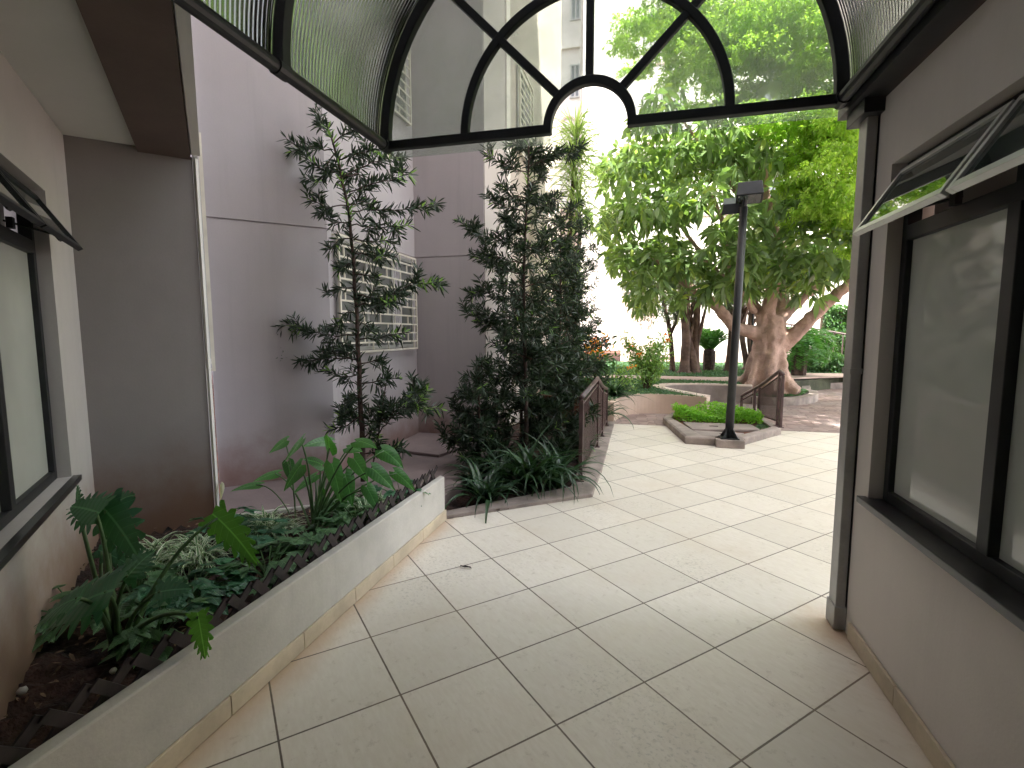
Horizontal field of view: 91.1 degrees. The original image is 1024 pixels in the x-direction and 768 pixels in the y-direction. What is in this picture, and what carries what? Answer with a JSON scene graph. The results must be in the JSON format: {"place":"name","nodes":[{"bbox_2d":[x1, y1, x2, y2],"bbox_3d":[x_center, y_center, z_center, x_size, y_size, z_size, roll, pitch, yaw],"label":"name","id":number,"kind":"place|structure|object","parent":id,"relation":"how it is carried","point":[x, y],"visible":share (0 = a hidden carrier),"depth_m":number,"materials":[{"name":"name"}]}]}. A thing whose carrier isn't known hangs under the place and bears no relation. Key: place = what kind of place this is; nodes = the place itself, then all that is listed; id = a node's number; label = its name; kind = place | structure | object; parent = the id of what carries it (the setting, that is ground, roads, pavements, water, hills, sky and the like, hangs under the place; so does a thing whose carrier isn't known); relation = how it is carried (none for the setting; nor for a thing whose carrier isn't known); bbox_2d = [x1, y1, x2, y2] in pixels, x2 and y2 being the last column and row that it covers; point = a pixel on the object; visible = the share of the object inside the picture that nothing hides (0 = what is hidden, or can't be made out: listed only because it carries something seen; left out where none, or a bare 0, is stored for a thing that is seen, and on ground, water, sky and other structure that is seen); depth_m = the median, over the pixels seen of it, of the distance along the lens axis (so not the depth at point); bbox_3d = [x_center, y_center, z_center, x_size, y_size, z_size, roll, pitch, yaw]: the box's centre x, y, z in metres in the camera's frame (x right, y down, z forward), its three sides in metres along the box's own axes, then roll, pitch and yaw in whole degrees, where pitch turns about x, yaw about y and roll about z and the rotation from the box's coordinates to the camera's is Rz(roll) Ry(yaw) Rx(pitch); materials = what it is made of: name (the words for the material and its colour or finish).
{"place":"outdoors","nodes":[
{"label":"outdoors","id":0,"kind":"place"},
{"bbox_2d":[212,350,619,500],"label":"ground","id":1,"kind":"structure","parent":0,"point":[614,356],"depth_m":10.62,"materials":[{"name":"concrete"}]},
{"bbox_2d":[0,0,561,719],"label":"apartment building","id":2,"kind":"structure","parent":1,"relation":"on","point":[164,266],"depth_m":3.22,"materials":[{"name":"beige paint"}]},
{"bbox_2d":[0,166,82,570],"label":"window","id":3,"kind":"structure","parent":2,"relation":"in","point":[28,467],"depth_m":2.22,"materials":[{"name":"black metal"}]},
{"bbox_2d":[193,132,215,370],"bbox_3d":[-2.289,-0.899,3.738,0.057,1.550,0.980,-4,7,-31],"label":"drainpipe","id":4,"kind":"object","parent":2,"relation":"in","point":[200,165],"depth_m":3.34,"materials":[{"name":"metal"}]},
{"bbox_2d":[331,233,417,352],"bbox_3d":[-1.469,-0.945,5.652,0.072,1.150,1.720,1,6,14],"label":"barred window","id":5,"kind":"structure","parent":2,"relation":"in","point":[390,273],"depth_m":5.67,"materials":[{"name":"metal"}]},
{"bbox_2d":[394,50,411,125],"bbox_3d":[-1.470,-3.708,5.390,0.072,1.200,1.600,1,6,14],"label":"barred window","id":6,"kind":"structure","parent":2,"relation":"in","point":[400,109],"depth_m":6.09,"materials":[{"name":"metal"}]},
{"bbox_2d":[516,62,533,165],"bbox_3d":[0.211,-4.234,8.044,0.072,1.300,0.950,1,6,14],"label":"barred window","id":7,"kind":"structure","parent":2,"relation":"in","point":[525,97],"depth_m":7.93,"materials":[{"name":"metal"}]},
{"bbox_2d":[171,0,938,159],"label":"barrel canopy","id":8,"kind":"object","parent":2,"relation":"attached to","point":[343,61],"visible":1,"depth_m":2.42,"materials":[{"name":"black metal"}]},
{"bbox_2d":[221,437,486,513],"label":"porch slab","id":9,"kind":"structure","parent":1,"relation":"on","point":[415,466],"depth_m":4.49,"materials":[{"name":"concrete"}]},
{"bbox_2d":[271,103,450,481],"bbox_3d":[-1.362,-0.777,4.374,2.022,3.321,0.770,1,6,14],"label":"podocarpus shrub","id":10,"kind":"object","parent":9,"relation":"on","point":[346,412],"visible":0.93,"depth_m":4.32,"materials":[{"name":"green plant"}]},
{"bbox_2d":[398,432,468,456],"bbox_3d":[-0.948,0.725,6.075,0.890,0.031,1.099,1,6,14],"label":"porch step","id":11,"kind":"object","parent":9,"relation":"on","point":[424,444],"visible":0.46,"depth_m":5.92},
{"bbox_2d":[560,0,583,337],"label":"apartment building","id":12,"kind":"structure","parent":1,"relation":"on","point":[572,13],"depth_m":21.29,"materials":[{"name":"paint"}]},
{"bbox_2d":[570,63,579,98],"bbox_3d":[2.673,-12.854,21.311,0.420,1.350,0.048,1,6,14],"label":"window","id":13,"kind":"structure","parent":12,"relation":"in","point":[574,68],"depth_m":21.29,"materials":[{"name":"metal"}]},
{"bbox_2d":[571,0,580,20],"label":"window","id":14,"kind":"structure","parent":12,"relation":"in","point":[575,4],"depth_m":21.02,"materials":[{"name":"metal"}]},
{"bbox_2d":[580,0,627,349],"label":"apartment building","id":15,"kind":"structure","parent":1,"relation":"on","point":[608,302],"depth_m":39.64,"materials":[{"name":"paint"}]},
{"bbox_2d":[445,413,578,517],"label":"shrub bed soil","id":16,"kind":"object","parent":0,"point":[461,501],"visible":0.02,"depth_m":4.66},
{"bbox_2d":[432,352,522,467],"bbox_3d":[-0.316,0.299,5.045,0.971,1.293,0.763,-2,6,-14],"label":"podocarpus shrub","id":17,"kind":"object","parent":16,"relation":"on","point":[474,395],"visible":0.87,"depth_m":4.98,"materials":[{"name":"green plant"}]},
{"bbox_2d":[444,448,518,486],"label":"strap leaf plant","id":18,"kind":"object","parent":16,"relation":"on","point":[469,477],"visible":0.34,"depth_m":4.68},
{"bbox_2d":[444,455,527,522],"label":"strap leaf plant","id":19,"kind":"object","parent":16,"relation":"on","point":[478,488],"visible":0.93,"depth_m":4.27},
{"bbox_2d":[444,439,546,493],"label":"strap leaf plant","id":20,"kind":"object","parent":16,"relation":"on","point":[503,459],"visible":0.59,"depth_m":4.67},
{"bbox_2d":[483,429,521,459],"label":"strap leaf plant","id":21,"kind":"object","parent":16,"relation":"on","point":[508,443],"visible":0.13,"depth_m":5.50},
{"bbox_2d":[448,137,589,455],"bbox_3d":[0.003,-0.810,5.067,1.519,3.409,1.036,1,6,14],"label":"podocarpus shrub","id":22,"kind":"object","parent":16,"relation":"on","point":[532,354],"visible":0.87,"depth_m":4.95,"materials":[{"name":"green plant"}]},
{"bbox_2d":[485,256,554,454],"bbox_3d":[0.138,-0.313,5.883,0.967,2.340,0.896,0,6,-3],"label":"podocarpus shrub","id":23,"kind":"object","parent":16,"relation":"on","point":[498,362],"visible":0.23,"depth_m":5.77,"materials":[{"name":"green plant"}]},
{"bbox_2d":[466,422,586,503],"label":"strap leaf plant","id":24,"kind":"object","parent":16,"relation":"on","point":[525,469],"visible":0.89,"depth_m":4.53,"materials":[{"name":"plant"}]},
{"bbox_2d":[446,420,614,518],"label":"bed kerb","id":25,"kind":"structure","parent":16,"relation":"on","point":[586,489],"depth_m":4.43,"materials":[{"name":"concrete"}]},
{"bbox_2d":[576,377,608,481],"bbox_3d":[1.058,0.346,6.248,0.086,0.883,3.082,1,6,15],"label":"railing","id":26,"kind":"object","parent":25,"relation":"on","point":[589,430],"visible":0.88,"depth_m":5.57,"materials":[{"name":"metal"}]},
{"bbox_2d":[507,190,604,437],"bbox_3d":[0.570,-0.774,6.385,1.251,3.152,1.193,-2,6,-18],"label":"podocarpus shrub","id":27,"kind":"object","parent":16,"relation":"on","point":[574,259],"visible":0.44,"depth_m":6.16,"materials":[{"name":"green plant"}]},
{"bbox_2d":[503,432,613,499],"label":"strap leaf plant","id":28,"kind":"object","parent":16,"relation":"on","point":[557,485],"visible":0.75,"depth_m":4.61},
{"bbox_2d":[518,328,601,453],"bbox_3d":[0.506,0.142,5.451,0.918,1.520,1.196,0,6,-2],"label":"podocarpus shrub","id":29,"kind":"object","parent":16,"relation":"on","point":[576,387],"visible":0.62,"depth_m":5.33,"materials":[{"name":"green plant"}]},
{"bbox_2d":[529,430,609,469],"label":"strap leaf plant","id":30,"kind":"object","parent":16,"relation":"on","point":[568,449],"visible":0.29,"depth_m":5.25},
{"bbox_2d":[529,93,618,335],"bbox_3d":[1.000,-2.186,8.607,1.690,5.509,1.579,-4,7,-31],"label":"dracaena","id":31,"kind":"object","parent":16,"relation":"on","point":[576,129],"visible":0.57,"depth_m":8.39,"materials":[{"name":"green plant"}]},
{"bbox_2d":[540,240,618,414],"bbox_3d":[0.875,-0.732,7.374,1.199,2.869,1.218,-5,7,-37],"label":"podocarpus shrub","id":32,"kind":"object","parent":16,"relation":"on","point":[588,263],"visible":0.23,"depth_m":7.23,"materials":[{"name":"green plant"}]},
{"bbox_2d":[550,426,616,451],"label":"strap leaf plant","id":33,"kind":"object","parent":16,"relation":"on","point":[592,441],"visible":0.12,"depth_m":6.01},
{"bbox_2d":[570,385,636,427],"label":"strap leaf plant","id":34,"kind":"object","parent":16,"relation":"on","point":[612,412],"visible":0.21,"depth_m":7.83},
{"bbox_2d":[175,424,933,767],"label":"tiled floor","id":35,"kind":"structure","parent":0,"point":[665,606],"depth_m":2.34,"materials":[{"name":"tile"}]},
{"bbox_2d":[8,476,446,767],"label":"planter","id":36,"kind":"object","parent":35,"relation":"on","point":[176,709],"visible":0.91,"depth_m":1.94,"materials":[{"name":"concrete"}]},
{"bbox_2d":[0,494,395,748],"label":"planter soil","id":37,"kind":"structure","parent":36,"relation":"in","point":[61,694],"depth_m":1.91,"materials":[{"name":"soil"}]},
{"bbox_2d":[16,686,27,696],"bbox_3d":[-1.707,1.071,1.750,0.030,0.031,0.032,-2,6,-22],"label":"pebble","id":38,"kind":"object","parent":37,"relation":"on","point":[20,691],"visible":1,"depth_m":1.74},
{"bbox_2d":[32,584,94,651],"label":"ivy plant","id":39,"kind":"object","parent":37,"relation":"on","point":[38,642],"visible":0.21,"depth_m":2.02,"materials":[{"name":"green plant"}]},
{"bbox_2d":[109,667,116,673],"bbox_3d":[-1.473,1.059,1.855,0.023,0.024,0.024,-3,7,-27],"label":"pebble","id":40,"kind":"object","parent":37,"relation":"on","point":[113,670],"visible":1,"depth_m":1.85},
{"bbox_2d":[80,563,192,634],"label":"ivy plant","id":41,"kind":"object","parent":37,"relation":"on","point":[129,606],"visible":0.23,"depth_m":2.29,"materials":[{"name":"green plant"}]},
{"bbox_2d":[34,485,260,659],"bbox_3d":[-1.331,0.750,1.889,0.666,0.675,0.657,-3,6,-23],"label":"monstera","id":42,"kind":"object","parent":37,"relation":"on","point":[109,515],"visible":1,"depth_m":1.91,"materials":[{"name":"green plant"}]},
{"bbox_2d":[116,531,184,557],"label":"spider plant","id":43,"kind":"object","parent":37,"relation":"on","point":[156,544],"visible":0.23,"depth_m":2.82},
{"bbox_2d":[92,597,215,668],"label":"ivy plant","id":44,"kind":"object","parent":37,"relation":"on","point":[144,637],"visible":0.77,"depth_m":1.94,"materials":[{"name":"green plant"}]},
{"bbox_2d":[113,540,206,581],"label":"spider plant","id":45,"kind":"object","parent":37,"relation":"on","point":[164,559],"visible":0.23,"depth_m":2.67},
{"bbox_2d":[120,557,258,621],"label":"ivy plant","id":46,"kind":"object","parent":37,"relation":"on","point":[235,585],"visible":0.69,"depth_m":2.29,"materials":[{"name":"green plant"}]},
{"bbox_2d":[151,535,230,579],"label":"spider plant","id":47,"kind":"object","parent":37,"relation":"on","point":[197,556],"visible":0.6,"depth_m":2.68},
{"bbox_2d":[155,530,230,557],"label":"spider plant","id":48,"kind":"object","parent":37,"relation":"on","point":[197,540],"visible":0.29,"depth_m":2.86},
{"bbox_2d":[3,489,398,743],"bbox_3d":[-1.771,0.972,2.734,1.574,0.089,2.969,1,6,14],"label":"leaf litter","id":49,"kind":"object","parent":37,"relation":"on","point":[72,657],"visible":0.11,"depth_m":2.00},
{"bbox_2d":[179,506,263,541],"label":"ivy plant","id":50,"kind":"object","parent":37,"relation":"on","point":[246,518],"visible":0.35,"depth_m":3.13,"materials":[{"name":"green plant"}]},
{"bbox_2d":[206,518,299,557],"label":"ivy plant","id":51,"kind":"object","parent":37,"relation":"on","point":[264,539],"visible":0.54,"depth_m":2.92,"materials":[{"name":"green plant"}]},
{"bbox_2d":[220,436,295,522],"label":"arum plant","id":52,"kind":"object","parent":37,"relation":"on","point":[290,463],"visible":0.81,"depth_m":3.34,"materials":[{"name":"green plant"}]},
{"bbox_2d":[217,537,311,596],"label":"ivy plant","id":53,"kind":"object","parent":37,"relation":"on","point":[237,564],"visible":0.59,"depth_m":2.55,"materials":[{"name":"green plant"}]},
{"bbox_2d":[240,504,297,536],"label":"spider plant","id":54,"kind":"object","parent":37,"relation":"on","point":[262,515],"visible":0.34,"depth_m":3.27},
{"bbox_2d":[243,513,310,550],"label":"spider plant","id":55,"kind":"object","parent":37,"relation":"on","point":[291,522],"visible":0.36,"depth_m":3.13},
{"bbox_2d":[264,517,342,559],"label":"ivy plant","id":56,"kind":"object","parent":37,"relation":"on","point":[311,537],"visible":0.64,"depth_m":2.81,"materials":[{"name":"green plant"}]},
{"bbox_2d":[253,433,414,532],"bbox_3d":[-1.251,0.633,3.221,1.263,0.734,0.532,1,6,14],"label":"arum plant","id":57,"kind":"object","parent":37,"relation":"on","point":[341,483],"visible":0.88,"depth_m":3.14,"materials":[{"name":"green plant"}]},
{"bbox_2d":[314,499,386,532],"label":"ivy plant","id":58,"kind":"object","parent":37,"relation":"on","point":[341,517],"visible":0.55,"depth_m":3.14,"materials":[{"name":"green plant"}]},
{"bbox_2d":[314,491,386,516],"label":"ivy plant","id":59,"kind":"object","parent":37,"relation":"on","point":[351,508],"visible":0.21,"depth_m":3.42,"materials":[{"name":"green plant"}]},
{"bbox_2d":[331,494,389,518],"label":"spider plant","id":60,"kind":"object","parent":37,"relation":"on","point":[359,509],"visible":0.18,"depth_m":3.42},
{"bbox_2d":[357,489,398,508],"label":"spider plant","id":61,"kind":"object","parent":37,"relation":"on","point":[380,498],"visible":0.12,"depth_m":3.58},
{"bbox_2d":[373,479,430,507],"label":"ivy plant","id":62,"kind":"object","parent":37,"relation":"on","point":[389,493],"visible":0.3,"depth_m":3.55,"materials":[{"name":"green plant"}]},
{"bbox_2d":[0,465,437,767],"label":"garden edging","id":63,"kind":"object","parent":36,"relation":"attached to","point":[59,721],"visible":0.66,"depth_m":1.70,"materials":[{"name":"brown brick"}]},
{"bbox_2d":[663,412,780,445],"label":"island kerb","id":64,"kind":"structure","parent":35,"relation":"on","point":[684,434],"depth_m":6.83,"materials":[{"name":"concrete"}]},
{"bbox_2d":[740,369,784,427],"bbox_3d":[3.850,0.169,7.759,0.123,0.866,1.316,0,6,0],"label":"railing","id":65,"kind":"object","parent":64,"relation":"on","point":[779,394],"visible":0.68,"depth_m":7.47,"materials":[{"name":"metal"}]},
{"bbox_2d":[715,180,763,448],"bbox_3d":[2.849,-0.826,6.367,0.457,3.249,0.498,2,6,22],"label":"lamp post","id":66,"kind":"object","parent":35,"relation":"on","point":[750,192],"visible":0.98,"depth_m":6.26,"materials":[{"name":"metal"}]},
{"bbox_2d":[837,0,1023,767],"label":"apartment building","id":67,"kind":"structure","parent":35,"relation":"on","point":[934,630],"depth_m":1.73,"materials":[{"name":"beige paint"}]},
{"bbox_2d":[826,95,887,629],"bbox_3d":[1.612,-0.027,2.385,0.110,2.464,0.200,1,6,14],"label":"downpipe","id":68,"kind":"object","parent":67,"relation":"attached to","point":[864,116],"visible":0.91,"depth_m":2.35,"materials":[{"name":"grey metal"}]},
{"bbox_2d":[853,90,1023,631],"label":"window","id":69,"kind":"structure","parent":67,"relation":"in","point":[953,489],"depth_m":1.69,"materials":[{"name":"black metal"}]},
{"bbox_2d":[540,377,741,399],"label":"grass","id":70,"kind":"structure","parent":0,"point":[640,389],"depth_m":10.28,"materials":[{"name":"green plant"}]},
{"bbox_2d":[584,373,842,380],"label":"garden path","id":71,"kind":"structure","parent":0,"point":[822,375],"depth_m":12.63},
{"bbox_2d":[596,361,841,376],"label":"grass","id":72,"kind":"structure","parent":0,"point":[718,372],"depth_m":14.40,"materials":[{"name":"green plant"}]},
{"bbox_2d":[673,417,765,433],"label":"island soil","id":73,"kind":"structure","parent":0,"point":[753,424],"depth_m":7.81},
{"bbox_2d":[671,400,764,423],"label":"ground cover","id":74,"kind":"object","parent":73,"relation":"on","point":[742,413],"visible":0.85,"depth_m":7.75,"materials":[{"name":"green plant"}]},
{"bbox_2d":[694,430,743,435],"bbox_3d":[2.818,0.683,6.787,0.638,0.036,0.379,1,6,14],"label":"inspection cover","id":75,"kind":"object","parent":73,"relation":"on","point":[708,433],"visible":0.36,"depth_m":6.82,"materials":[{"name":"concrete"}]},
{"bbox_2d":[683,422,759,431],"bbox_3d":[3.054,0.624,7.327,0.956,0.043,0.585,1,6,6],"label":"inspection cover","id":76,"kind":"object","parent":73,"relation":"on","point":[715,427],"visible":0.75,"depth_m":7.22,"materials":[{"name":"concrete"}]},
{"bbox_2d":[755,423,768,429],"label":"grass","id":77,"kind":"structure","parent":73,"relation":"on","point":[761,425],"depth_m":7.37,"materials":[{"name":"green plant"}]},
{"bbox_2d":[609,365,842,389],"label":"lawn","id":78,"kind":"structure","parent":0,"point":[819,383],"depth_m":12.75,"materials":[{"name":"plant"}]},
{"bbox_2d":[627,276,695,370],"bbox_3d":[4.533,-2.078,14.871,2.534,3.461,1.460,1,6,14],"label":"grey leaved tree","id":79,"kind":"object","parent":78,"relation":"on","point":[667,318],"visible":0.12,"depth_m":14.77,"materials":[{"name":"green plant"}]},
{"bbox_2d":[661,254,707,374],"bbox_3d":[5.111,-2.096,14.496,1.926,3.636,1.847,1,6,14],"label":"garden tree","id":80,"kind":"object","parent":78,"relation":"on","point":[694,363],"visible":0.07,"depth_m":14.18,"materials":[{"name":"brown plant"}]},
{"bbox_2d":[671,276,712,374],"bbox_3d":[5.134,-1.844,14.268,1.347,3.159,1.802,1,6,14],"label":"garden tree","id":81,"kind":"object","parent":78,"relation":"on","point":[686,332],"visible":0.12,"depth_m":14.09,"materials":[{"name":"brown plant"}]},
{"bbox_2d":[699,328,727,370],"bbox_3d":[5.949,-1.043,15.152,1.255,1.324,1.303,1,6,14],"label":"cycad","id":82,"kind":"object","parent":78,"relation":"on","point":[710,341],"visible":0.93,"depth_m":15.00,"materials":[{"name":"green plant"}]},
{"bbox_2d":[699,269,763,371],"bbox_3d":[6.435,-2.055,14.335,2.303,3.539,1.689,5,8,41],"label":"garden tree","id":83,"kind":"object","parent":78,"relation":"on","point":[744,310],"visible":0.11,"depth_m":14.35,"materials":[{"name":"brown plant"}]},
{"bbox_2d":[620,0,854,362],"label":"apartment building","id":84,"kind":"structure","parent":78,"relation":"on","point":[638,90],"depth_m":19.06,"materials":[{"name":"paint"}]},
{"bbox_2d":[644,15,666,51],"bbox_3d":[5.682,-13.057,18.549,1.500,1.300,0.048,1,6,14],"label":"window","id":85,"kind":"structure","parent":84,"relation":"in","point":[649,45],"depth_m":18.73,"materials":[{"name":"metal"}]},
{"bbox_2d":[641,178,677,202],"bbox_3d":[5.695,-7.485,19.117,1.500,1.300,0.048,1,6,14],"label":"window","id":86,"kind":"structure","parent":84,"relation":"in","point":[651,189],"depth_m":19.20,"materials":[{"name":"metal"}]},
{"bbox_2d":[643,91,683,127],"bbox_3d":[5.688,-10.271,18.833,1.500,1.300,0.048,1,6,14],"label":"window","id":87,"kind":"structure","parent":84,"relation":"in","point":[660,97],"depth_m":18.80,"materials":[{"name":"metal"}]},
{"bbox_2d":[751,80,794,117],"bbox_3d":[9.274,-10.186,17.924,1.500,1.300,0.048,1,6,14],"label":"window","id":88,"kind":"structure","parent":84,"relation":"in","point":[768,98],"depth_m":17.95,"materials":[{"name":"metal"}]},
{"bbox_2d":[712,291,762,369],"bbox_3d":[7.305,-2.066,15.371,2.454,3.355,1.564,5,8,41],"label":"garden tree","id":89,"kind":"object","parent":78,"relation":"on","point":[745,353],"visible":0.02,"depth_m":15.14,"materials":[{"name":"brown plant"}]},
{"bbox_2d":[750,314,753,351],"bbox_3d":[6.658,-1.628,13.896,0.300,2.740,0.200,1,6,14],"label":"garden light pole","id":90,"kind":"object","parent":78,"relation":"on","point":[752,324],"depth_m":13.87,"materials":[{"name":"black metal"}]},
{"bbox_2d":[786,327,838,375],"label":"shrub","id":91,"kind":"object","parent":78,"relation":"on","point":[799,354],"visible":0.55,"depth_m":12.65,"materials":[{"name":"green plant"}]},
{"bbox_2d":[787,350,844,372],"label":"hedge","id":92,"kind":"object","parent":78,"relation":"on","point":[836,363],"visible":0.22,"depth_m":14.28,"materials":[{"name":"green plant"}]},
{"bbox_2d":[786,323,845,353],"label":"access ramp","id":93,"kind":"structure","parent":78,"relation":"on","point":[834,332],"depth_m":15.90,"materials":[{"name":"grey paint"}]},
{"bbox_2d":[820,304,847,356],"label":"hedge","id":94,"kind":"object","parent":78,"relation":"on","point":[833,317],"visible":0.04,"depth_m":16.89,"materials":[{"name":"green plant"}]},
{"bbox_2d":[615,388,841,432],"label":"driveway","id":95,"kind":"structure","parent":0,"point":[822,414],"depth_m":8.78,"materials":[{"name":"stone"}]},
{"bbox_2d":[542,383,743,416],"bbox_3d":[2.780,0.259,10.233,4.230,0.345,4.750,1,6,14],"label":"lawn bed","id":96,"kind":"object","parent":95,"relation":"on","point":[575,406],"visible":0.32,"depth_m":8.65,"materials":[{"name":"plant"}]},
{"bbox_2d":[580,322,635,391],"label":"flowering shrub","id":97,"kind":"object","parent":96,"relation":"on","point":[602,351],"visible":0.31,"depth_m":8.98,"materials":[{"name":"green plant"}]},
{"bbox_2d":[581,374,653,403],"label":"strap leaf plant","id":98,"kind":"object","parent":96,"relation":"on","point":[617,391],"visible":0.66,"depth_m":8.70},
{"bbox_2d":[608,353,654,391],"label":"flowering shrub","id":99,"kind":"object","parent":96,"relation":"on","point":[622,371],"visible":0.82,"depth_m":9.50,"materials":[{"name":"green plant"}]},
{"bbox_2d":[615,328,674,388],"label":"flowering shrub","id":100,"kind":"object","parent":96,"relation":"on","point":[653,354],"visible":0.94,"depth_m":9.81,"materials":[{"name":"green plant"}]},
{"bbox_2d":[608,383,751,420],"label":"garden wall","id":101,"kind":"structure","parent":95,"relation":"on","point":[662,403],"depth_m":9.12,"materials":[{"name":"concrete"}]},
{"bbox_2d":[601,0,858,261],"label":"feathery tree","id":102,"kind":"object","parent":95,"relation":"on","point":[785,54],"visible":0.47,"depth_m":9.28,"materials":[{"name":"green plant"}]},
{"bbox_2d":[751,391,808,403],"bbox_3d":[5.926,0.256,11.185,2.561,0.145,1.368,-5,7,-37],"label":"tree bed","id":103,"kind":"object","parent":95,"relation":"on","point":[784,396],"visible":0.15,"depth_m":10.44,"materials":[{"name":"soil"}]},
{"bbox_2d":[583,83,852,394],"bbox_3d":[4.906,-3.409,10.987,6.644,7.306,5.813,1,6,14],"label":"broadleaf tree","id":104,"kind":"object","parent":103,"relation":"on","point":[778,270],"visible":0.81,"depth_m":9.83,"materials":[{"name":"green plant"}]},
{"bbox_2d":[756,389,808,396],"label":"grass","id":105,"kind":"structure","parent":103,"relation":"on","point":[803,391],"depth_m":10.63,"materials":[{"name":"green plant"}]},
{"bbox_2d":[752,382,842,405],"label":"garden kerb","id":106,"kind":"structure","parent":95,"relation":"on","point":[811,396],"depth_m":10.31,"materials":[{"name":"concrete"}]}
]}

